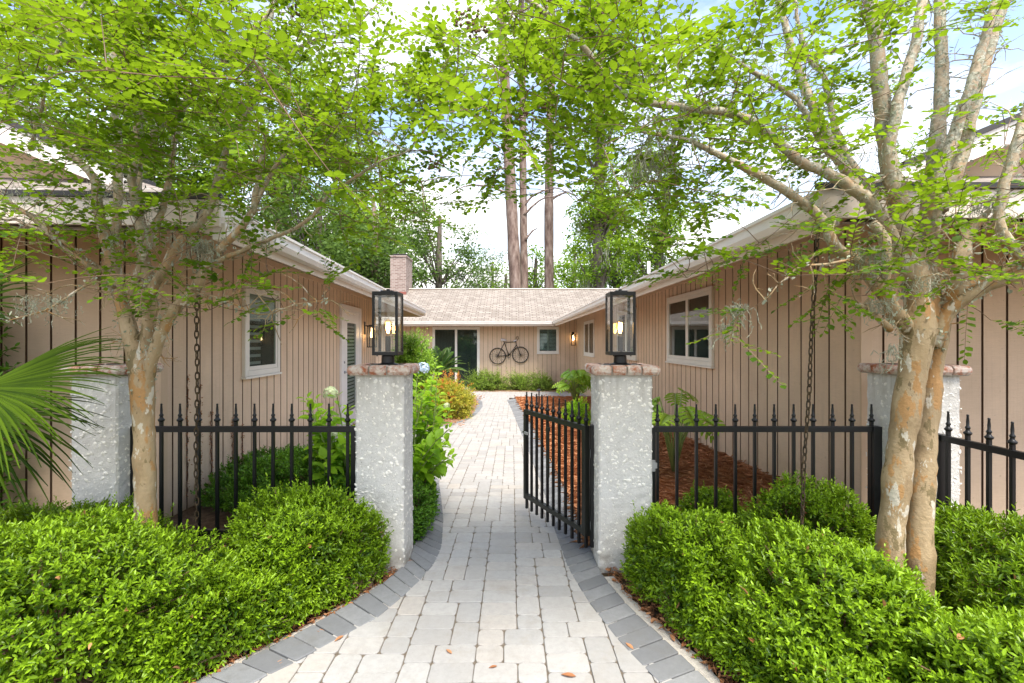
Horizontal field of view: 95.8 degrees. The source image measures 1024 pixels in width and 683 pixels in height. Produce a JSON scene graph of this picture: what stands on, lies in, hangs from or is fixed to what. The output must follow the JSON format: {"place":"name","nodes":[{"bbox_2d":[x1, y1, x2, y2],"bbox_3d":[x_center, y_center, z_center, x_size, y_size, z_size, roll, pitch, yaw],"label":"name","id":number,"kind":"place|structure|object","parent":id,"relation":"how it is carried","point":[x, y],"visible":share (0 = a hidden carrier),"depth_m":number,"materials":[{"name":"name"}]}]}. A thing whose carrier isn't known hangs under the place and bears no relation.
{"place":"outdoors","nodes":[
{"label":"outdoors","id":0,"kind":"place"},
{"bbox_2d":[164,486,349,561],"bbox_3d":[-1.968,1.577,4.650,2.464,0.152,2.900,0,0,0],"label":"bed","id":1,"kind":"object","parent":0,"point":[207,519],"depth_m":4.03,"materials":[{"name":"soil"}]},
{"bbox_2d":[190,443,307,511],"bbox_3d":[-2.607,1.373,4.902,0.988,0.507,1.600,0,0,0],"label":"shrub","id":2,"kind":"object","parent":1,"relation":"on","point":[209,492],"visible":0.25,"depth_m":4.49,"materials":[{"name":"green plant"}]},
{"bbox_2d":[222,444,350,526],"bbox_3d":[-1.654,1.283,4.313,1.848,0.647,1.709,0,0,0],"label":"shrub","id":3,"kind":"object","parent":1,"relation":"on","point":[282,463],"visible":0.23,"depth_m":3.97,"materials":[{"name":"green plant"}]},
{"bbox_2d":[296,386,355,496],"bbox_3d":[-1.611,0.990,4.084,0.643,1.170,0.742,0,0,0],"label":"hydrangea","id":4,"kind":"object","parent":1,"relation":"on","point":[338,446],"visible":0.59,"depth_m":4.04,"materials":[{"name":"green plant"}]},
{"bbox_2d":[412,471,440,544],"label":"shrub","id":5,"kind":"object","parent":1,"relation":"on","point":[425,500],"visible":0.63,"depth_m":3.76,"materials":[{"name":"green plant"}]},
{"bbox_2d":[412,362,456,490],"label":"hydrangea","id":6,"kind":"object","parent":1,"relation":"on","point":[429,453],"visible":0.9,"depth_m":4.24,"materials":[{"name":"green plant"}]},
{"bbox_2d":[196,396,709,682],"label":"path border","id":7,"kind":"object","parent":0,"point":[666,659],"visible":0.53,"depth_m":2.54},
{"bbox_2d":[255,391,671,682],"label":"paver path","id":8,"kind":"structure","parent":0,"point":[524,647],"depth_m":2.62,"materials":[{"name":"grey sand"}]},
{"bbox_2d":[561,672,574,676],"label":"fallen leaf","id":9,"kind":"object","parent":8,"relation":"on","point":[569,674],"visible":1,"depth_m":2.07,"materials":[{"name":"orange plant"}]},
{"bbox_2d":[2,405,1022,682],"bbox_3d":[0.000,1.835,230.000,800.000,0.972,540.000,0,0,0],"label":"ground","id":10,"kind":"structure","parent":0,"point":[622,581],"depth_m":2.46,"materials":[{"name":"brown soil"}]},
{"bbox_2d":[0,315,29,514],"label":"evergreen bush","id":11,"kind":"object","parent":10,"relation":"on","point":[4,369],"visible":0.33,"depth_m":3.72,"materials":[{"name":"green plant"}]},
{"bbox_2d":[0,255,129,516],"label":"fan palm","id":12,"kind":"object","parent":10,"relation":"on","point":[19,385],"visible":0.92,"depth_m":2.37,"materials":[{"name":"green plant"}]},
{"bbox_2d":[0,492,187,634],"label":"shrub","id":13,"kind":"object","parent":10,"relation":"on","point":[22,514],"visible":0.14,"depth_m":2.76,"materials":[{"name":"green plant"}]},
{"bbox_2d":[59,363,163,572],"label":"stucco pillar","id":14,"kind":"structure","parent":10,"relation":"on","point":[106,454],"depth_m":3.14,"materials":[{"name":"concrete"}]},
{"bbox_2d":[0,492,251,682],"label":"shrub","id":15,"kind":"object","parent":10,"relation":"on","point":[106,624],"visible":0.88,"depth_m":1.94,"materials":[{"name":"green plant"}]},
{"bbox_2d":[0,0,267,220],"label":"sweetgum tree","id":16,"kind":"object","parent":10,"relation":"on","point":[159,183],"visible":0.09,"depth_m":29.23,"materials":[{"name":"green plant"}]},
{"bbox_2d":[122,543,313,682],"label":"shrub","id":17,"kind":"object","parent":10,"relation":"on","point":[242,628],"visible":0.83,"depth_m":2.15,"materials":[{"name":"green plant"}]},
{"bbox_2d":[130,403,355,546],"bbox_3d":[-1.879,1.002,3.265,1.599,1.128,0.044,0,0,0],"label":"iron fence","id":18,"kind":"object","parent":10,"relation":"on","point":[161,428],"visible":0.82,"depth_m":3.26,"materials":[{"name":"black metal"}]},
{"bbox_2d":[0,0,516,606],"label":"crape myrtle","id":19,"kind":"object","parent":10,"relation":"on","point":[170,72],"visible":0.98,"depth_m":2.25,"materials":[{"name":"green plant"}]},
{"bbox_2d":[157,11,406,258],"bbox_3d":[-17.285,-9.962,33.528,18.157,24.510,15.632,0,0,34],"label":"sweetgum tree","id":20,"kind":"object","parent":10,"relation":"on","point":[297,186],"visible":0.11,"depth_m":32.69,"materials":[{"name":"green plant"}]},
{"bbox_2d":[195,583,379,681],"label":"kerb edging","id":21,"kind":"object","parent":10,"relation":"on","point":[268,645],"visible":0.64,"depth_m":2.32,"materials":[{"name":"concrete"}]},
{"bbox_2d":[207,473,383,631],"bbox_3d":[-1.249,1.167,2.723,0.882,0.758,0.872,0,0,0],"label":"shrub","id":22,"kind":"object","parent":10,"relation":"on","point":[282,539],"visible":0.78,"depth_m":2.58,"materials":[{"name":"green plant"}]},
{"bbox_2d":[244,172,399,286],"bbox_3d":[-12.397,-4.163,30.074,10.819,12.910,8.279,0,0,22],"label":"oak tree","id":23,"kind":"object","parent":10,"relation":"on","point":[299,231],"visible":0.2,"depth_m":28.42,"materials":[{"name":"green plant"}]},
{"bbox_2d":[319,502,393,606],"bbox_3d":[-0.997,1.271,2.867,0.478,0.562,0.507,0,0,0],"label":"shrub","id":24,"kind":"object","parent":10,"relation":"on","point":[383,559],"visible":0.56,"depth_m":2.82,"materials":[{"name":"green plant"}]},
{"bbox_2d":[326,205,414,287],"bbox_3d":[-12.087,-4.217,35.781,9.244,13.015,6.354,0,0,30],"label":"oak tree","id":25,"kind":"object","parent":10,"relation":"on","point":[380,239],"depth_m":35.73,"materials":[{"name":"green plant"}]},
{"bbox_2d":[318,195,423,287],"bbox_3d":[-8.314,-3.128,27.027,6.875,10.839,6.269,0,0,0],"label":"shade tree","id":26,"kind":"object","parent":10,"relation":"on","point":[374,271],"visible":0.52,"depth_m":26.11,"materials":[{"name":"green plant"}]},
{"bbox_2d":[347,363,419,572],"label":"stucco pillar","id":27,"kind":"structure","parent":10,"relation":"on","point":[383,428],"depth_m":3.14,"materials":[{"name":"paint"}]},
{"bbox_2d":[372,289,402,364],"bbox_3d":[-0.882,-0.105,3.290,0.178,0.538,0.172,0,0,0],"label":"post lantern","id":28,"kind":"object","parent":27,"relation":"on","point":[388,355],"visible":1,"depth_m":3.25,"materials":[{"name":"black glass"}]},
{"bbox_2d":[323,139,452,287],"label":"sweetgum tree","id":29,"kind":"object","parent":10,"relation":"on","point":[395,166],"visible":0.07,"depth_m":40.82,"materials":[{"name":"green plant"}]},
{"bbox_2d":[351,395,484,426],"bbox_3d":[-2.797,1.919,13.700,3.605,0.302,8.400,0,0,0],"label":"island bed","id":30,"kind":"object","parent":10,"relation":"on","point":[453,420],"visible":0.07,"depth_m":10.73,"materials":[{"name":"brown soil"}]},
{"bbox_2d":[391,327,441,404],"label":"evergreen bush","id":31,"kind":"object","parent":30,"relation":"on","point":[418,354],"visible":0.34,"depth_m":13.39,"materials":[{"name":"green plant"}]},
{"bbox_2d":[420,346,469,381],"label":"sago palm","id":32,"kind":"object","parent":30,"relation":"on","point":[445,358],"visible":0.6,"depth_m":14.27,"materials":[{"name":"green plant"}]},
{"bbox_2d":[420,368,478,418],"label":"flowering bush","id":33,"kind":"object","parent":30,"relation":"on","point":[456,396],"visible":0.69,"depth_m":10.91,"materials":[{"name":"yellow plant"}]},
{"bbox_2d":[388,195,505,287],"bbox_3d":[-5.081,-4.189,34.124,9.965,12.961,8.375,0,0,0],"label":"oak tree","id":34,"kind":"object","parent":10,"relation":"on","point":[437,272],"visible":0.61,"depth_m":33.60,"materials":[{"name":"green plant"}]},
{"bbox_2d":[183,558,744,682],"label":"leaf litter","id":35,"kind":"object","parent":10,"relation":"on","point":[649,609],"visible":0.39,"depth_m":2.50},
{"bbox_2d":[451,244,509,287],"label":"distant tree","id":36,"kind":"object","parent":10,"relation":"on","point":[489,257],"visible":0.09,"depth_m":61.59,"materials":[{"name":"green plant"}]},
{"bbox_2d":[452,0,520,287],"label":"pine tree","id":37,"kind":"object","parent":10,"relation":"on","point":[513,247],"visible":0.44,"depth_m":30.66,"materials":[{"name":"brown plant"}]},
{"bbox_2d":[479,262,531,287],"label":"sweetgum tree","id":38,"kind":"object","parent":10,"relation":"on","point":[504,280],"visible":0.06,"depth_m":45.90,"materials":[{"name":"green plant"}]},
{"bbox_2d":[0,113,1023,533],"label":"house","id":39,"kind":"structure","parent":10,"relation":"on","point":[310,353],"depth_m":4.82,"materials":[{"name":"beige paint"}]},
{"bbox_2d":[193,207,199,565],"bbox_3d":[-1.970,0.335,2.890,0.043,2.350,0.029,0,0,0],"label":"rain chain","id":40,"kind":"object","parent":39,"relation":"hanging from","point":[195,420],"visible":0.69,"depth_m":2.89,"materials":[{"name":"metal"}]},
{"bbox_2d":[185,375,243,495],"bbox_3d":[-3.159,0.915,4.962,0.079,1.190,1.067,0,0,-4],"label":"climbing vine","id":41,"kind":"object","parent":39,"relation":"attached to","point":[210,439],"visible":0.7,"depth_m":4.66,"materials":[{"name":"green plant"}]},
{"bbox_2d":[241,282,281,378],"bbox_3d":[-3.193,-0.126,5.936,0.062,1.148,0.970,0,0,-3],"label":"window","id":42,"kind":"structure","parent":39,"relation":"in","point":[260,357],"depth_m":5.87,"materials":[{"name":"paint"}]},
{"bbox_2d":[339,304,361,425],"bbox_3d":[-3.376,0.530,9.858,0.145,2.560,1.450,0,0,-3],"label":"door","id":43,"kind":"structure","parent":39,"relation":"in","point":[350,353],"depth_m":9.72,"materials":[{"name":"white paint"}]},
{"bbox_2d":[364,322,376,346],"bbox_3d":[-3.376,-0.165,11.008,0.275,0.610,0.204,0,0,-3],"label":"wall lantern","id":44,"kind":"object","parent":39,"relation":"attached to","point":[365,325],"depth_m":11.00,"materials":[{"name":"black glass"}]},
{"bbox_2d":[432,327,479,389],"bbox_3d":[-2.519,0.762,20.818,2.170,2.832,0.062,0,0,0],"label":"sliding door","id":45,"kind":"structure","parent":39,"relation":"in","point":[464,341],"depth_m":20.84,"materials":[{"name":"paint"}]},
{"bbox_2d":[489,336,528,363],"bbox_3d":[-0.135,0.392,20.790,1.766,1.275,0.150,0,0,0],"label":"bicycle","id":46,"kind":"object","parent":39,"relation":"attached to","point":[502,339],"visible":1,"depth_m":20.78,"materials":[{"name":"metal"}]},
{"bbox_2d":[537,327,558,353],"bbox_3d":[1.617,-0.045,20.818,1.021,1.227,0.062,0,0,0],"label":"window","id":47,"kind":"structure","parent":39,"relation":"in","point":[547,337],"depth_m":20.83,"materials":[{"name":"paint"}]},
{"bbox_2d":[571,332,575,345],"bbox_3d":[2.740,-0.125,20.712,0.204,0.610,0.275,0,0,0],"label":"wall lantern","id":48,"kind":"object","parent":39,"relation":"attached to","point":[572,335],"depth_m":20.58,"materials":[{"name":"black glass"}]},
{"bbox_2d":[583,319,594,356],"bbox_3d":[2.868,-0.111,17.300,0.062,1.338,2.240,0,0,0],"label":"window","id":49,"kind":"structure","parent":39,"relation":"in","point":[589,326],"depth_m":17.25,"materials":[{"name":"paint"}]},
{"bbox_2d":[617,307,636,360],"bbox_3d":[2.868,-0.176,11.650,0.062,1.248,1.940,0,0,0],"label":"window","id":50,"kind":"structure","parent":39,"relation":"in","point":[621,315],"depth_m":11.60,"materials":[{"name":"paint"}]},
{"bbox_2d":[665,286,714,368],"bbox_3d":[2.868,-0.206,7.585,0.062,1.188,1.970,0,0,0],"label":"window","id":51,"kind":"structure","parent":39,"relation":"in","point":[681,331],"depth_m":7.46,"materials":[{"name":"paint"}]},
{"bbox_2d":[797,221,819,563],"bbox_3d":[1.666,0.345,2.610,0.161,2.331,0.030,0,0,-9],"label":"rain chain","id":52,"kind":"object","parent":39,"relation":"hanging from","point":[807,402],"visible":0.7,"depth_m":2.61,"materials":[{"name":"metal"}]},
{"bbox_2d":[468,390,568,391],"bbox_3d":[-1.060,2.146,20.275,7.880,0.060,1.110,0,0,0],"label":"back bed","id":53,"kind":"object","parent":10,"relation":"on","point":[515,391],"visible":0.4,"depth_m":19.75,"materials":[{"name":"brown soil"}]},
{"bbox_2d":[458,367,492,390],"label":"hedge bush","id":54,"kind":"object","parent":53,"relation":"on","point":[477,383],"visible":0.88,"depth_m":20.14,"materials":[{"name":"green plant"}]},
{"bbox_2d":[480,368,512,390],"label":"hedge bush","id":55,"kind":"object","parent":53,"relation":"on","point":[496,383],"visible":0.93,"depth_m":20.09,"materials":[{"name":"green plant"}]},
{"bbox_2d":[501,370,540,390],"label":"hedge bush","id":56,"kind":"object","parent":53,"relation":"on","point":[519,383],"visible":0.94,"depth_m":20.05,"materials":[{"name":"green plant"}]},
{"bbox_2d":[520,368,555,391],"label":"hedge bush","id":57,"kind":"object","parent":53,"relation":"on","point":[544,383],"visible":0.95,"depth_m":20.09,"materials":[{"name":"green plant"}]},
{"bbox_2d":[508,243,569,287],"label":"sweetgum tree","id":58,"kind":"object","parent":10,"relation":"on","point":[534,278],"visible":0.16,"depth_m":43.79,"materials":[{"name":"green plant"}]},
{"bbox_2d":[519,0,573,287],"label":"pine tree","id":59,"kind":"object","parent":10,"relation":"on","point":[524,234],"visible":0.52,"depth_m":31.97,"materials":[{"name":"brown plant"}]},
{"bbox_2d":[517,0,579,287],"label":"pine tree","id":60,"kind":"object","parent":10,"relation":"on","point":[549,242],"visible":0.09,"depth_m":32.73,"materials":[{"name":"brown plant"}]},
{"bbox_2d":[537,230,606,287],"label":"sweetgum tree","id":61,"kind":"object","parent":10,"relation":"on","point":[566,280],"visible":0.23,"depth_m":48.56,"materials":[{"name":"green plant"}]},
{"bbox_2d":[561,2,653,287],"bbox_3d":[6.142,-9.870,30.235,5.963,24.329,5.593,0,0,33],"label":"sweetgum tree","id":62,"kind":"object","parent":10,"relation":"on","point":[598,275],"visible":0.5,"depth_m":29.64,"materials":[{"name":"green plant"}]},
{"bbox_2d":[565,209,657,287],"bbox_3d":[8.915,-4.726,39.658,9.076,14.040,7.950,0,0,17],"label":"oak tree","id":63,"kind":"object","parent":10,"relation":"on","point":[613,284],"visible":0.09,"depth_m":39.14,"materials":[{"name":"green plant"}]},
{"bbox_2d":[584,363,660,572],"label":"stucco pillar","id":64,"kind":"structure","parent":10,"relation":"on","point":[621,408],"depth_m":3.14,"materials":[{"name":"concrete"}]},
{"bbox_2d":[522,392,593,547],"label":"iron gate","id":65,"kind":"structure","parent":64,"relation":"attached to","point":[583,525],"depth_m":3.61,"materials":[{"name":"metal"}]},
{"bbox_2d":[605,289,635,364],"bbox_3d":[0.772,-0.105,3.300,0.178,0.538,0.172,0,0,0],"label":"post lantern","id":66,"kind":"object","parent":64,"relation":"on","point":[620,356],"visible":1,"depth_m":3.26,"materials":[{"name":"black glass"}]},
{"bbox_2d":[614,129,694,286],"bbox_3d":[10.575,-6.803,33.768,6.714,18.254,5.926,0,0,22],"label":"sweetgum tree","id":67,"kind":"object","parent":10,"relation":"on","point":[658,258],"visible":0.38,"depth_m":33.53,"materials":[{"name":"green plant"}]},
{"bbox_2d":[605,576,719,682],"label":"kerb edging","id":68,"kind":"object","parent":10,"relation":"on","point":[705,672],"visible":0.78,"depth_m":2.38,"materials":[{"name":"concrete"}]},
{"bbox_2d":[513,394,848,548],"bbox_3d":[1.510,1.727,10.175,2.773,0.604,13.450,0,0,0],"label":"pine straw bed","id":69,"kind":"object","parent":10,"relation":"on","point":[666,452],"visible":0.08,"depth_m":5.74,"materials":[{"name":"brown plant"}]},
{"bbox_2d":[536,389,541,405],"bbox_3d":[0.760,1.608,13.000,0.170,0.565,0.170,0,0,0],"label":"path light","id":70,"kind":"object","parent":69,"relation":"on","point":[538,390],"visible":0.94,"depth_m":12.99,"materials":[{"name":"black metal"}]},
{"bbox_2d":[552,368,590,402],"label":"philodendron","id":71,"kind":"object","parent":69,"relation":"on","point":[580,380],"visible":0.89,"depth_m":12.66,"materials":[{"name":"green plant"}]},
{"bbox_2d":[561,394,590,424],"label":"fern bush","id":72,"kind":"object","parent":69,"relation":"on","point":[575,408],"visible":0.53,"depth_m":9.31,"materials":[{"name":"green plant"}]},
{"bbox_2d":[652,388,725,471],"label":"philodendron","id":73,"kind":"object","parent":69,"relation":"on","point":[666,421],"visible":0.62,"depth_m":5.16,"materials":[{"name":"green plant"}]},
{"bbox_2d":[679,480,745,524],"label":"shrub","id":74,"kind":"object","parent":69,"relation":"on","point":[706,498],"visible":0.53,"depth_m":3.69,"materials":[{"name":"green plant"}]},
{"bbox_2d":[619,499,763,666],"bbox_3d":[1.001,1.203,2.618,0.607,0.679,1.015,0,0,-15],"label":"shrub","id":75,"kind":"object","parent":10,"relation":"on","point":[674,568],"visible":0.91,"depth_m":2.40,"materials":[{"name":"green plant"}]},
{"bbox_2d":[386,0,1023,612],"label":"crape myrtle","id":76,"kind":"object","parent":10,"relation":"on","point":[926,314],"visible":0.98,"depth_m":2.14,"materials":[{"name":"green plant"}]},
{"bbox_2d":[652,404,881,544],"bbox_3d":[1.815,1.016,3.340,1.700,1.128,0.072,0,0,0],"label":"iron fence","id":77,"kind":"object","parent":10,"relation":"on","point":[874,450],"visible":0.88,"depth_m":3.33,"materials":[{"name":"metal"}]},
{"bbox_2d":[702,568,890,682],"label":"shrub","id":78,"kind":"object","parent":10,"relation":"on","point":[733,637],"visible":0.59,"depth_m":1.86,"materials":[{"name":"green plant"}]},
{"bbox_2d":[730,470,876,583],"bbox_3d":[1.872,1.198,2.978,1.026,0.718,0.647,0,0,0],"label":"shrub","id":79,"kind":"object","parent":10,"relation":"on","point":[827,508],"visible":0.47,"depth_m":2.92,"materials":[{"name":"green plant"}]},
{"bbox_2d":[717,502,958,682],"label":"shrub","id":80,"kind":"object","parent":10,"relation":"on","point":[859,593],"visible":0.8,"depth_m":1.86,"materials":[{"name":"green plant"}]},
{"bbox_2d":[857,363,972,532],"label":"stucco pillar","id":81,"kind":"structure","parent":10,"relation":"on","point":[880,387],"depth_m":3.14,"materials":[{"name":"concrete"}]},
{"bbox_2d":[874,597,1023,682],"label":"shrub","id":82,"kind":"object","parent":10,"relation":"on","point":[971,647],"visible":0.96,"depth_m":1.56,"materials":[{"name":"green plant"}]},
{"bbox_2d":[934,496,1023,620],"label":"shrub","id":83,"kind":"object","parent":10,"relation":"on","point":[964,569],"visible":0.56,"depth_m":2.34,"materials":[{"name":"green plant"}]},
{"bbox_2d":[936,411,1023,584],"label":"iron fence","id":84,"kind":"object","parent":10,"relation":"on","point":[947,439],"visible":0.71,"depth_m":2.86,"materials":[{"name":"black metal"}]},
{"bbox_2d":[1,0,1023,287],"label":"sky","id":85,"kind":"structure","parent":0,"point":[1009,87],"materials":[{"name":"white"}]}
]}

